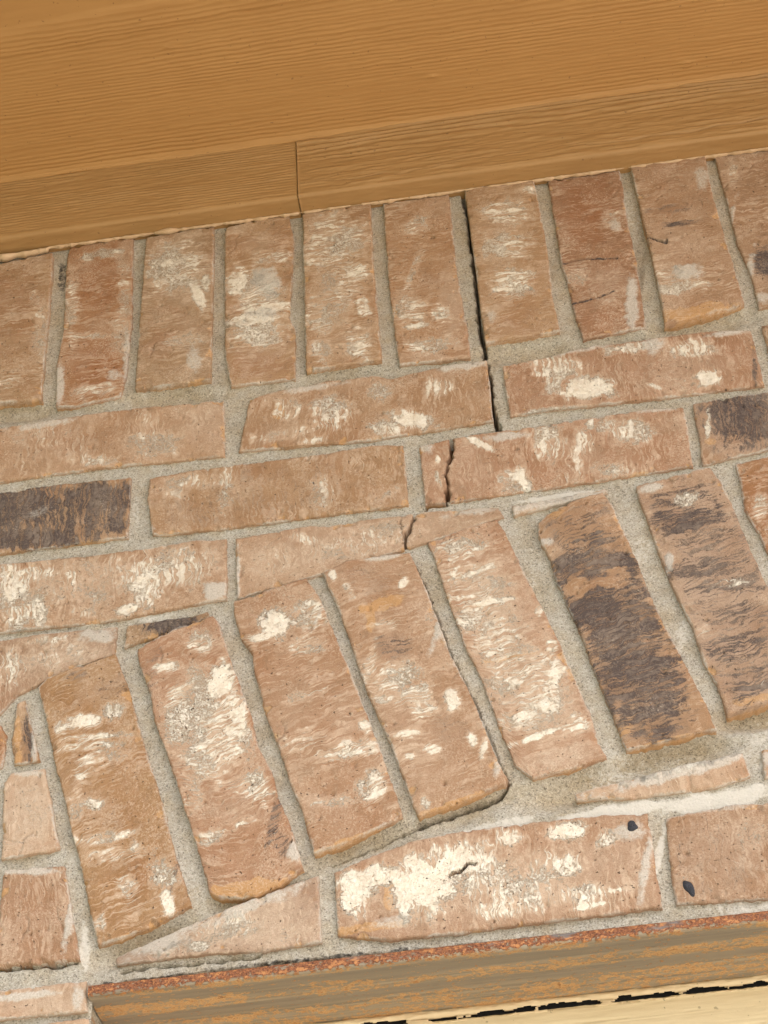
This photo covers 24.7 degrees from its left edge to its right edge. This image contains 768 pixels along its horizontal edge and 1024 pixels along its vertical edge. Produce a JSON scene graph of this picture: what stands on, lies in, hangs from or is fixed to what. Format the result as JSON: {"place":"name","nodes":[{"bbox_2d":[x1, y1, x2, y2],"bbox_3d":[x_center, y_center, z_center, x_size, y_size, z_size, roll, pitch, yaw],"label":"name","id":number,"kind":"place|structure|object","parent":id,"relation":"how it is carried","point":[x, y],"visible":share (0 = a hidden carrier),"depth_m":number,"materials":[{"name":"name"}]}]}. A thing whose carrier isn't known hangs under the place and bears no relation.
{"place":"outdoors","nodes":[
{"label":"outdoors","id":0,"kind":"place"},
{"label":"ground","id":1,"kind":"structure","parent":0,"visible":0},
{"bbox_2d":[0,151,767,1023],"bbox_3d":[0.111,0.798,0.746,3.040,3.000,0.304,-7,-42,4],"label":"brick wall","id":2,"kind":"structure","parent":1,"relation":"on","point":[392,577],"depth_m":1.23,"materials":[{"name":"brown brick"}]},
{"bbox_2d":[0,0,767,261],"bbox_3d":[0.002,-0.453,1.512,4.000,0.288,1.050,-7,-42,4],"label":"eave","id":3,"kind":"object","parent":2,"relation":"attached to","point":[131,119],"visible":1,"depth_m":1.51,"materials":[{"name":"paint"}]},
{"bbox_2d":[88,911,767,1023],"bbox_3d":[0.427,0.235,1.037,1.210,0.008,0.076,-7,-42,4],"label":"steel lintel","id":4,"kind":"structure","parent":2,"relation":"attached to","point":[553,966],"depth_m":1.05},
{"bbox_2d":[313,974,767,1023],"bbox_3d":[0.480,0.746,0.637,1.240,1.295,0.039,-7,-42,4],"label":"window frame","id":5,"kind":"object","parent":2,"relation":"attached to","point":[742,1000],"visible":1,"depth_m":1.07,"materials":[{"name":"beige paint"}]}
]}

